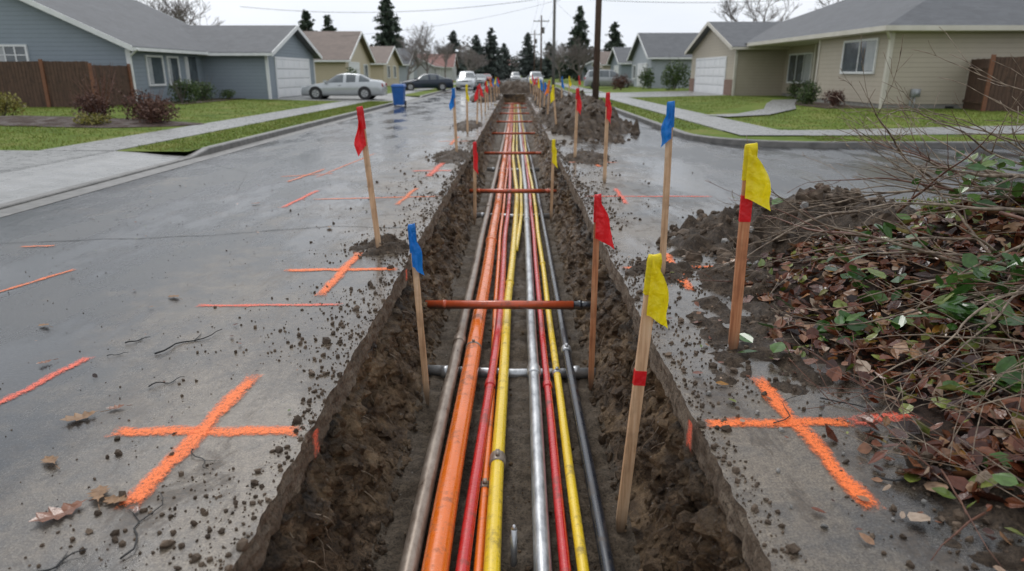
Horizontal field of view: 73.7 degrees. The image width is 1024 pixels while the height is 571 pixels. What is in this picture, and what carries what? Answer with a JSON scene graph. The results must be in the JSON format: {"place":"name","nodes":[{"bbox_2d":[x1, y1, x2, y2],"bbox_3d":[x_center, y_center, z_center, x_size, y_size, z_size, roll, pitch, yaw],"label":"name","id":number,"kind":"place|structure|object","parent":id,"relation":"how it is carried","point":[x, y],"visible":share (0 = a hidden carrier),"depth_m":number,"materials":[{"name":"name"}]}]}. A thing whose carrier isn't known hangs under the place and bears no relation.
{"place":"outdoors","nodes":[
{"label":"outdoors","id":0,"kind":"place"},
{"bbox_2d":[0,150,184,207],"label":"driveway","id":1,"kind":"structure","parent":0,"point":[21,182],"depth_m":11.40,"materials":[{"name":"concrete"}]},
{"bbox_2d":[0,99,389,151],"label":"lawn","id":2,"kind":"structure","parent":0,"point":[130,130],"depth_m":19.14,"materials":[{"name":"green plant"}]},
{"bbox_2d":[0,59,93,106],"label":"wooden fence","id":3,"kind":"object","parent":2,"relation":"on","point":[39,83],"visible":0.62,"depth_m":27.86,"materials":[{"name":"brown wood"}]},
{"bbox_2d":[67,64,122,113],"bbox_3d":[-13.291,-6.266,21.890,1.827,1.731,1.630,0,17,0],"label":"bare shrub","id":4,"kind":"object","parent":2,"relation":"on","point":[103,86],"visible":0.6,"depth_m":21.83,"materials":[{"name":"red plant"}]},
{"bbox_2d":[0,116,203,127],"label":"mulch bed","id":5,"kind":"object","parent":2,"relation":"on","point":[55,121],"visible":0.8,"depth_m":19.40,"materials":[{"name":"brown soil"}]},
{"bbox_2d":[0,91,28,115],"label":"yellow green shrub","id":6,"kind":"object","parent":5,"relation":"on","point":[7,104],"visible":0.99,"depth_m":21.58,"materials":[{"name":"green plant"}]},
{"bbox_2d":[73,109,111,124],"bbox_3d":[-11.807,-4.701,19.144,1.036,0.474,0.737,-16,24,-42],"label":"yellow green shrub","id":7,"kind":"object","parent":5,"relation":"on","point":[86,119],"visible":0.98,"depth_m":19.06,"materials":[{"name":"green plant"}]},
{"bbox_2d":[67,90,119,116],"bbox_3d":[-12.732,-5.500,20.842,1.247,0.938,1.398,6,18,19],"label":"russet shrub","id":8,"kind":"object","parent":5,"relation":"on","point":[89,105],"visible":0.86,"depth_m":20.64,"materials":[{"name":"red plant"}]},
{"bbox_2d":[127,94,173,122],"bbox_3d":[-10.465,-5.154,20.038,1.098,0.883,1.371,0,17,0],"label":"russet shrub","id":9,"kind":"object","parent":5,"relation":"on","point":[160,111],"visible":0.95,"depth_m":19.88,"materials":[{"name":"red plant"}]},
{"bbox_2d":[120,88,180,120],"bbox_3d":[-11.249,-5.591,21.131,1.427,1.028,1.641,6,18,20],"label":"russet shrub","id":10,"kind":"object","parent":5,"relation":"on","point":[132,100],"visible":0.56,"depth_m":20.86,"materials":[{"name":"red plant"}]},
{"bbox_2d":[87,63,135,105],"bbox_3d":[-17.007,-8.514,29.051,0.130,1.780,2.540,2,17,7],"label":"wooden fence","id":11,"kind":"object","parent":2,"relation":"on","point":[123,74],"visible":0.52,"depth_m":29.23,"materials":[{"name":"brown wood"}]},
{"bbox_2d":[165,98,877,108],"bbox_3d":[-1.095,-8.585,32.321,32.429,0.170,7.212,2,17,7],"label":"foundation bed","id":12,"kind":"object","parent":2,"relation":"on","point":[818,104],"visible":0.39,"depth_m":30.07,"materials":[{"name":"brown soil"}]},
{"bbox_2d":[167,74,200,102],"bbox_3d":[-15.406,-9.277,31.966,1.274,1.443,1.504,16,23,41],"label":"green shrub","id":13,"kind":"object","parent":12,"relation":"on","point":[188,92],"visible":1,"depth_m":31.93,"materials":[{"name":"green plant"}]},
{"bbox_2d":[794,78,822,103],"bbox_3d":[13.193,-8.660,30.334,0.902,1.239,1.154,-11,21,-32],"label":"green shrub","id":14,"kind":"object","parent":12,"relation":"on","point":[809,89],"visible":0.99,"depth_m":30.31,"materials":[{"name":"green plant"}]},
{"bbox_2d":[38,83,455,151],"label":"sidewalk","id":15,"kind":"structure","parent":0,"point":[122,143],"depth_m":18.11,"materials":[{"name":"concrete"}]},
{"bbox_2d":[275,96,418,100],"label":"driveway","id":16,"kind":"structure","parent":0,"point":[357,98],"depth_m":40.13,"materials":[{"name":"concrete"}]},
{"bbox_2d":[301,73,386,99],"bbox_3d":[-9.710,-11.558,39.600,4.680,1.470,2.100,0,17,0],"label":"silver sedan","id":17,"kind":"object","parent":16,"relation":"on","point":[362,87],"visible":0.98,"depth_m":38.81,"materials":[{"name":"paint"}]},
{"bbox_2d":[387,80,455,95],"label":"lawn","id":18,"kind":"structure","parent":0,"point":[389,89],"depth_m":56.66,"materials":[{"name":"green plant"}]},
{"bbox_2d":[139,0,209,24],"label":"bare tree","id":19,"kind":"object","parent":18,"relation":"on","point":[178,13],"visible":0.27,"depth_m":56.37,"materials":[{"name":"brown plant"}]},
{"bbox_2d":[144,0,225,24],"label":"bare tree","id":20,"kind":"object","parent":18,"relation":"on","point":[166,3],"visible":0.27,"depth_m":58.63,"materials":[{"name":"brown plant"}]},
{"bbox_2d":[369,0,404,47],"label":"conifer tree","id":21,"kind":"object","parent":18,"relation":"on","point":[388,36],"visible":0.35,"depth_m":102.37,"materials":[{"name":"green plant"}]},
{"bbox_2d":[397,31,439,80],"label":"bare tree","id":22,"kind":"object","parent":18,"relation":"on","point":[413,56],"visible":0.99,"depth_m":87.93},
{"bbox_2d":[395,22,447,73],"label":"bare tree","id":23,"kind":"object","parent":18,"relation":"on","point":[428,40],"visible":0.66,"depth_m":93.29,"materials":[{"name":"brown plant"}]},
{"bbox_2d":[465,35,492,79],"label":"conifer tree","id":24,"kind":"object","parent":18,"relation":"on","point":[477,47],"visible":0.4,"depth_m":160.24,"materials":[{"name":"green plant"}]},
{"bbox_2d":[480,27,509,79],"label":"conifer tree","id":25,"kind":"object","parent":18,"relation":"on","point":[491,48],"visible":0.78,"depth_m":162.05,"materials":[{"name":"green plant"}]},
{"bbox_2d":[399,74,453,90],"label":"dark parked car","id":26,"kind":"object","parent":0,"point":[437,82],"visible":0.91,"depth_m":59.70,"materials":[{"name":"paint"}]},
{"bbox_2d":[140,76,715,155],"bbox_3d":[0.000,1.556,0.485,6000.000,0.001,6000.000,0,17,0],"label":"ground","id":27,"kind":"structure","parent":0,"point":[177,153],"depth_m":14.64,"materials":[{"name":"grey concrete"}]},
{"bbox_2d":[0,0,314,102],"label":"walls","id":28,"kind":"structure","parent":27,"relation":"on","point":[43,35],"depth_m":30.13,"materials":[{"name":"blue"}]},
{"bbox_2d":[0,44,200,99],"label":"windows","id":29,"kind":"structure","parent":28,"relation":"attached to","point":[155,69],"depth_m":32.38,"materials":[{"name":"white paint"}]},
{"bbox_2d":[20,0,321,100],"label":"trim","id":30,"kind":"structure","parent":28,"relation":"attached to","point":[128,50],"depth_m":30.78,"materials":[{"name":"white paint"}]},
{"bbox_2d":[32,0,320,58],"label":"roof","id":31,"kind":"structure","parent":28,"relation":"on","point":[134,23],"depth_m":36.93,"materials":[{"name":"grey"}]},
{"bbox_2d":[274,57,310,97],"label":"garage door","id":32,"kind":"structure","parent":28,"relation":"attached to","point":[293,75],"depth_m":41.05,"materials":[{"name":"paint"}]},
{"bbox_2d":[0,87,455,208],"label":"curb","id":33,"kind":"structure","parent":27,"relation":"on","point":[206,150],"depth_m":14.54,"materials":[{"name":"concrete"}]},
{"bbox_2d":[314,40,370,83],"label":"walls","id":34,"kind":"structure","parent":27,"relation":"on","point":[327,71],"depth_m":57.42,"materials":[{"name":"yellow"}]},
{"bbox_2d":[303,31,374,62],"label":"roof","id":35,"kind":"structure","parent":34,"relation":"on","point":[334,45],"depth_m":59.37,"materials":[{"name":"brown"}]},
{"bbox_2d":[370,53,398,85],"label":"walls","id":36,"kind":"structure","parent":27,"relation":"on","point":[378,72],"depth_m":74.21,"materials":[{"name":"yellow"}]},
{"bbox_2d":[369,46,401,64],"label":"roof","id":37,"kind":"structure","parent":36,"relation":"on","point":[381,54],"depth_m":75.00,"materials":[{"name":"brown"}]},
{"bbox_2d":[631,42,691,87],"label":"walls","id":38,"kind":"structure","parent":27,"relation":"on","point":[639,56],"depth_m":63.12,"materials":[{"name":"grey"}]},
{"bbox_2d":[628,33,698,60],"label":"roof","id":39,"kind":"structure","parent":38,"relation":"on","point":[665,44],"depth_m":65.00,"materials":[{"name":"grey"}]},
{"bbox_2d":[546,84,1023,147],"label":"curb","id":40,"kind":"structure","parent":27,"relation":"on","point":[794,144],"depth_m":15.32,"materials":[{"name":"concrete"}]},
{"bbox_2d":[137,0,841,68],"label":"sky","id":41,"kind":"structure","parent":0,"point":[642,16],"materials":[{"name":"white"}]},
{"bbox_2d":[0,77,1023,570],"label":"road","id":42,"kind":"structure","parent":0,"point":[116,259],"depth_m":4.34,"materials":[{"name":"asphalt"}]},
{"bbox_2d":[28,499,92,521],"bbox_3d":[-1.686,0.851,2.588,0.240,0.019,0.122,-9,19,-27],"label":"oak leaf","id":43,"kind":"object","parent":42,"relation":"on","point":[61,512],"visible":0.98,"depth_m":2.58,"materials":[{"name":"brown plant"}]},
{"bbox_2d":[107,375,295,503],"bbox_3d":[-1.448,0.675,3.195,0.850,0.003,1.098,13,22,37],"label":"spray paint marking","id":44,"kind":"object","parent":42,"relation":"on","point":[193,439],"visible":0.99,"depth_m":3.17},
{"bbox_2d":[0,89,455,216],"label":"gutter","id":45,"kind":"object","parent":42,"relation":"on","point":[44,201],"visible":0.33,"depth_m":11.34,"materials":[{"name":"concrete"}]},
{"bbox_2d":[285,252,393,294],"bbox_3d":[-1.427,-0.115,5.732,0.929,0.003,1.157,-13,21,-35],"label":"spray paint marking","id":46,"kind":"object","parent":42,"relation":"on","point":[337,275],"visible":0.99,"depth_m":5.80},
{"bbox_2d":[354,106,380,247],"bbox_3d":[-1.316,-0.889,6.213,0.194,1.444,0.089,-6,18,-20],"label":"survey stake","id":47,"kind":"object","parent":42,"relation":"on","point":[360,143],"visible":0.98,"depth_m":6.14,"materials":[{"name":"brown wood"}]},
{"bbox_2d":[351,234,409,257],"bbox_3d":[-1.251,-0.393,6.535,0.768,0.146,1.008,0,17,0],"label":"dirt spill","id":48,"kind":"object","parent":42,"relation":"on","point":[392,246],"visible":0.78,"depth_m":6.42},
{"bbox_2d":[431,148,471,162],"bbox_3d":[-1.236,-2.599,13.650,0.960,0.167,2.880,0,17,0],"label":"dirt spill","id":49,"kind":"object","parent":42,"relation":"on","point":[449,156],"visible":0.86,"depth_m":13.29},
{"bbox_2d":[455,71,476,89],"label":"white parked car","id":50,"kind":"object","parent":42,"relation":"on","point":[464,78],"visible":0.93,"depth_m":67.46,"materials":[{"name":"paint"}]},
{"bbox_2d":[39,329,931,570],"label":"fallen twigs","id":51,"kind":"object","parent":42,"relation":"on","point":[136,533],"visible":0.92,"depth_m":2.96,"materials":[{"name":"wood"}]},
{"bbox_2d":[232,94,770,570],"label":"utility trench","id":52,"kind":"object","parent":42,"relation":"in","point":[304,466],"visible":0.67,"depth_m":4.26,"materials":[{"name":"soil"}]},
{"bbox_2d":[407,223,429,404],"bbox_3d":[-0.672,0.263,4.934,0.104,1.443,0.084,0,17,0],"label":"survey stake","id":53,"kind":"object","parent":52,"relation":"in","point":[416,257],"visible":0.98,"depth_m":4.89,"materials":[{"name":"brown wood"}]},
{"bbox_2d":[398,104,510,570],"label":"weathered steel pipe","id":54,"kind":"object","parent":52,"relation":"on","point":[412,550],"visible":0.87,"depth_m":4.53,"materials":[{"name":"metal"}]},
{"bbox_2d":[421,104,511,570],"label":"orange conduit","id":55,"kind":"object","parent":52,"relation":"on","point":[438,549],"visible":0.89,"depth_m":4.47,"materials":[{"name":"plastic"}]},
{"bbox_2d":[455,104,513,570],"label":"red conduit","id":56,"kind":"object","parent":52,"relation":"on","point":[463,562],"visible":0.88,"depth_m":4.57,"materials":[{"name":"plastic"}]},
{"bbox_2d":[473,104,512,570],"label":"thin orange conduit","id":57,"kind":"object","parent":52,"relation":"on","point":[480,534],"visible":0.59,"depth_m":4.24,"materials":[{"name":"plastic"}]},
{"bbox_2d":[483,104,518,570],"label":"yellow gas pipe","id":58,"kind":"object","parent":52,"relation":"in","point":[493,533],"visible":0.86,"depth_m":4.52,"materials":[{"name":"plastic"}]},
{"bbox_2d":[261,153,749,570],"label":"trench rubble","id":59,"kind":"object","parent":52,"relation":"in","point":[683,510],"visible":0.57,"depth_m":4.25,"materials":[{"name":"soil"}]},
{"bbox_2d":[290,221,700,569],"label":"exposed roots","id":60,"kind":"object","parent":59,"relation":"attached to","point":[408,402],"visible":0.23,"depth_m":4.08,"materials":[{"name":"brown plant"}]},
{"bbox_2d":[616,253,668,531],"bbox_3d":[0.673,0.654,3.522,0.207,1.677,0.081,0,17,0],"label":"survey stake","id":61,"kind":"object","parent":59,"relation":"in","point":[655,299],"visible":0.96,"depth_m":3.45,"materials":[{"name":"brown wood"}]},
{"bbox_2d":[425,300,590,309],"bbox_3d":[-0.011,0.186,6.555,1.642,0.098,0.096,0,17,2],"label":"trench strut","id":62,"kind":"object","parent":52,"relation":"in","point":[492,304],"visible":0.84,"depth_m":6.52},
{"bbox_2d":[428,365,595,378],"bbox_3d":[-0.006,0.712,5.621,1.384,0.111,0.134,0,17,0],"label":"cross pipe","id":63,"kind":"object","parent":52,"relation":"on","point":[441,370],"visible":0.47,"depth_m":5.58,"materials":[{"name":"metal"}]},
{"bbox_2d":[469,189,556,193],"bbox_3d":[0.019,-1.778,12.856,1.642,0.098,0.096,0,17,2],"label":"trench strut","id":64,"kind":"object","parent":52,"relation":"in","point":[479,191],"visible":0.95,"depth_m":12.82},
{"bbox_2d":[516,104,522,252],"bbox_3d":[0.219,-7.317,31.257,0.179,0.073,46.041,0,17,0],"label":"yellow gas pipe","id":65,"kind":"object","parent":52,"relation":"in","point":[520,216],"visible":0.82,"depth_m":12.81,"materials":[{"name":"plastic"}]},
{"bbox_2d":[517,104,551,570],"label":"galvanised steel pipe","id":66,"kind":"object","parent":52,"relation":"on","point":[542,560],"visible":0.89,"depth_m":4.55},
{"bbox_2d":[519,109,570,570],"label":"red conduit","id":67,"kind":"object","parent":52,"relation":"on","point":[562,541],"visible":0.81,"depth_m":4.57,"materials":[{"name":"plastic"}]},
{"bbox_2d":[519,104,589,570],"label":"yellow gas pipe","id":68,"kind":"object","parent":52,"relation":"on","point":[582,563],"visible":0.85,"depth_m":4.57,"materials":[{"name":"plastic"}]},
{"bbox_2d":[520,104,615,570],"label":"black conduit","id":69,"kind":"object","parent":52,"relation":"on","point":[605,556],"visible":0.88,"depth_m":4.56,"materials":[{"name":"plastic"}]},
{"bbox_2d":[588,193,613,389],"bbox_3d":[0.666,0.125,5.128,0.166,1.632,0.080,7,18,20],"label":"survey stake","id":70,"kind":"object","parent":52,"relation":"in","point":[602,231],"visible":0.99,"depth_m":5.03,"materials":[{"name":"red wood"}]},
{"bbox_2d":[474,80,536,93],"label":"dirt mound","id":71,"kind":"object","parent":42,"relation":"on","point":[513,87],"visible":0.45,"depth_m":56.10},
{"bbox_2d":[0,81,1021,570],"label":"dirt clods","id":72,"kind":"object","parent":42,"relation":"on","point":[700,423],"visible":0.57,"depth_m":4.39,"materials":[{"name":"soil"}]},
{"bbox_2d":[35,169,1005,570],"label":"scattered leaves","id":73,"kind":"object","parent":42,"relation":"on","point":[863,535],"visible":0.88,"depth_m":2.86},
{"bbox_2d":[552,0,555,87],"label":"utility pole","id":74,"kind":"object","parent":42,"relation":"on","point":[553,42],"visible":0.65,"depth_m":70.62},
{"bbox_2d":[240,0,781,43],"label":"overhead wires","id":75,"kind":"object","parent":74,"relation":"attached to","point":[517,10],"visible":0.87,"depth_m":68.78,"materials":[{"name":"metal"}]},
{"bbox_2d":[558,150,609,165],"bbox_3d":[1.462,-2.538,13.342,1.200,0.164,2.400,0,17,0],"label":"dirt spill","id":76,"kind":"object","parent":42,"relation":"on","point":[591,158],"visible":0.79,"depth_m":13.04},
{"bbox_2d":[536,93,639,143],"bbox_3d":[2.313,-6.207,23.717,3.000,0.971,16.800,0,17,0],"label":"dirt mound","id":77,"kind":"object","parent":42,"relation":"on","point":[591,124],"visible":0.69,"depth_m":19.04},
{"bbox_2d":[592,0,601,99],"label":"utility pole","id":78,"kind":"object","parent":42,"relation":"on","point":[597,43],"visible":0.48,"depth_m":32.02,"materials":[{"name":"brown wood"}]},
{"bbox_2d":[603,92,611,182],"bbox_3d":[1.424,-2.136,10.201,0.095,1.452,0.082,0,17,0],"label":"survey stake","id":79,"kind":"object","parent":42,"relation":"on","point":[608,110],"visible":0.98,"depth_m":10.15,"materials":[{"name":"brown wood"}]},
{"bbox_2d":[628,259,698,283],"bbox_3d":[1.276,-0.142,5.763,0.768,0.111,0.960,0,17,0],"label":"dirt spill","id":80,"kind":"object","parent":42,"relation":"on","point":[674,268],"visible":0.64,"depth_m":5.71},
{"bbox_2d":[660,101,674,274],"bbox_3d":[1.207,-0.682,5.424,0.113,1.517,0.081,0,17,0],"label":"survey stake","id":81,"kind":"object","parent":42,"relation":"on","point":[667,126],"visible":0.97,"depth_m":5.36,"materials":[{"name":"brown wood"}]},
{"bbox_2d":[697,263,797,301],"bbox_3d":[1.874,-0.046,5.423,1.080,0.174,1.200,0,17,0],"label":"dirt spill","id":82,"kind":"object","parent":42,"relation":"on","point":[724,289],"visible":0.41,"depth_m":5.30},
{"bbox_2d":[728,142,770,349],"bbox_3d":[1.369,-0.135,3.944,0.176,1.352,0.079,5,18,16],"label":"survey stake","id":83,"kind":"object","parent":42,"relation":"on","point":[756,186],"visible":0.98,"depth_m":3.87,"materials":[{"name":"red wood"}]},
{"bbox_2d":[685,288,844,394],"bbox_3d":[1.569,0.305,4.382,1.080,0.150,2.160,0,17,0],"label":"dirt spill","id":84,"kind":"object","parent":42,"relation":"on","point":[760,344],"visible":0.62,"depth_m":4.14,"materials":[{"name":"soil"}]},
{"bbox_2d":[708,377,876,507],"bbox_3d":[1.362,0.678,3.184,0.747,0.003,1.120,-11,21,-32],"label":"spray paint marking","id":85,"kind":"object","parent":42,"relation":"on","point":[834,468],"visible":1,"depth_m":3.24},
{"bbox_2d":[667,185,917,262],"bbox_3d":[3.130,-0.642,6.593,3.360,0.529,3.600,0,17,0],"label":"dirt mound","id":86,"kind":"object","parent":42,"relation":"on","point":[695,240],"visible":0.28,"depth_m":6.35,"materials":[{"name":"soil"}]},
{"bbox_2d":[670,202,978,528],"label":"grey stones","id":87,"kind":"object","parent":42,"relation":"on","point":[757,412],"visible":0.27,"depth_m":3.54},
{"bbox_2d":[707,200,1023,487],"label":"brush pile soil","id":88,"kind":"structure","parent":42,"relation":"on","point":[934,415],"depth_m":3.99,"materials":[{"name":"brown soil"}]},
{"bbox_2d":[681,27,1023,566],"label":"brush pile","id":89,"kind":"object","parent":88,"relation":"on","point":[1009,373],"visible":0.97,"depth_m":4.18,"materials":[{"name":"brown plant"}]},
{"bbox_2d":[708,186,1023,560],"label":"dead leaf pile","id":90,"kind":"object","parent":42,"relation":"on","point":[976,487],"visible":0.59,"depth_m":3.90,"materials":[{"name":"brown plant"}]},
{"bbox_2d":[903,453,1023,570],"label":"dirt spill","id":91,"kind":"object","parent":42,"relation":"on","point":[1001,519],"visible":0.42,"depth_m":2.55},
{"bbox_2d":[585,91,722,96],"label":"driveway","id":92,"kind":"structure","parent":0,"point":[656,94],"depth_m":47.20,"materials":[{"name":"concrete"}]},
{"bbox_2d":[543,78,1023,140],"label":"lawn","id":93,"kind":"structure","parent":0,"point":[733,110],"depth_m":22.64,"materials":[{"name":"green plant"}]},
{"bbox_2d":[0,95,1023,209],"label":"lawn","id":94,"kind":"structure","parent":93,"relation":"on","point":[299,121],"depth_m":21.30,"materials":[{"name":"green plant"}]},
{"bbox_2d":[512,32,539,78],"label":"conifer tree","id":95,"kind":"object","parent":93,"relation":"on","point":[526,65],"visible":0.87,"depth_m":174.78,"materials":[{"name":"green plant"}]},
{"bbox_2d":[555,5,593,80],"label":"conifer tree","id":96,"kind":"object","parent":93,"relation":"on","point":[578,31],"visible":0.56,"depth_m":121.88,"materials":[{"name":"green plant"}]},
{"bbox_2d":[562,36,593,75],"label":"bare tree","id":97,"kind":"object","parent":93,"relation":"on","point":[575,53],"visible":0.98,"depth_m":89.65,"materials":[{"name":"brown plant"}]},
{"bbox_2d":[584,70,633,87],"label":"silver suv","id":98,"kind":"object","parent":93,"relation":"on","point":[605,77],"visible":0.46,"depth_m":67.06,"materials":[{"name":"paint"}]},
{"bbox_2d":[600,22,625,50],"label":"conifer tree","id":99,"kind":"object","parent":93,"relation":"on","point":[615,36],"visible":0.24,"depth_m":123.61,"materials":[{"name":"green plant"}]},
{"bbox_2d":[660,54,690,89],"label":"green shrub","id":100,"kind":"object","parent":93,"relation":"on","point":[672,80],"visible":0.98,"depth_m":55.50,"materials":[{"name":"green plant"}]},
{"bbox_2d":[713,0,801,21],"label":"bare tree","id":101,"kind":"object","parent":93,"relation":"on","point":[733,11],"visible":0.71,"depth_m":70.10,"materials":[{"name":"brown plant"}]},
{"bbox_2d":[711,99,813,116],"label":"footpath","id":102,"kind":"structure","parent":93,"relation":"on","point":[782,105],"depth_m":27.02,"materials":[{"name":"concrete"}]},
{"bbox_2d":[689,78,962,108],"bbox_3d":[23.375,-11.325,39.722,19.570,1.200,27.000,0,17,0],"label":"foundation","id":103,"kind":"object","parent":93,"relation":"on","point":[727,88],"visible":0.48,"depth_m":28.28,"materials":[{"name":"concrete"}]},
{"bbox_2d":[691,30,1023,103],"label":"walls","id":104,"kind":"structure","parent":103,"relation":"on","point":[761,72],"depth_m":26.96,"materials":[{"name":"beige"}]},
{"bbox_2d":[694,56,726,93],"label":"garage door","id":105,"kind":"structure","parent":104,"relation":"attached to","point":[710,74],"depth_m":47.05,"materials":[{"name":"paint"}]},
{"bbox_2d":[786,38,879,83],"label":"windows","id":106,"kind":"structure","parent":104,"relation":"attached to","point":[799,66],"depth_m":29.56,"materials":[{"name":"glass"}]},
{"bbox_2d":[685,22,1023,108],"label":"trim","id":107,"kind":"structure","parent":104,"relation":"attached to","point":[890,31],"depth_m":27.31,"materials":[{"name":"beige paint"}]},
{"bbox_2d":[686,0,1023,53],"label":"roof","id":108,"kind":"structure","parent":104,"relation":"on","point":[843,15],"depth_m":30.18,"materials":[{"name":"grey"}]},
{"bbox_2d":[962,56,995,110],"bbox_3d":[17.571,-7.597,25.769,0.130,1.980,2.090,4,18,14],"label":"wooden fence","id":109,"kind":"object","parent":93,"relation":"on","point":[972,99],"visible":0.73,"depth_m":25.73,"materials":[{"name":"brown wood"}]},
{"bbox_2d":[981,54,1023,110],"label":"wooden fence","id":110,"kind":"object","parent":93,"relation":"on","point":[1007,76],"visible":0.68,"depth_m":24.83,"materials":[{"name":"brown wood"}]},
{"bbox_2d":[555,83,1023,134],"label":"sidewalk","id":111,"kind":"structure","parent":0,"point":[725,124],"depth_m":17.98,"materials":[{"name":"concrete"}]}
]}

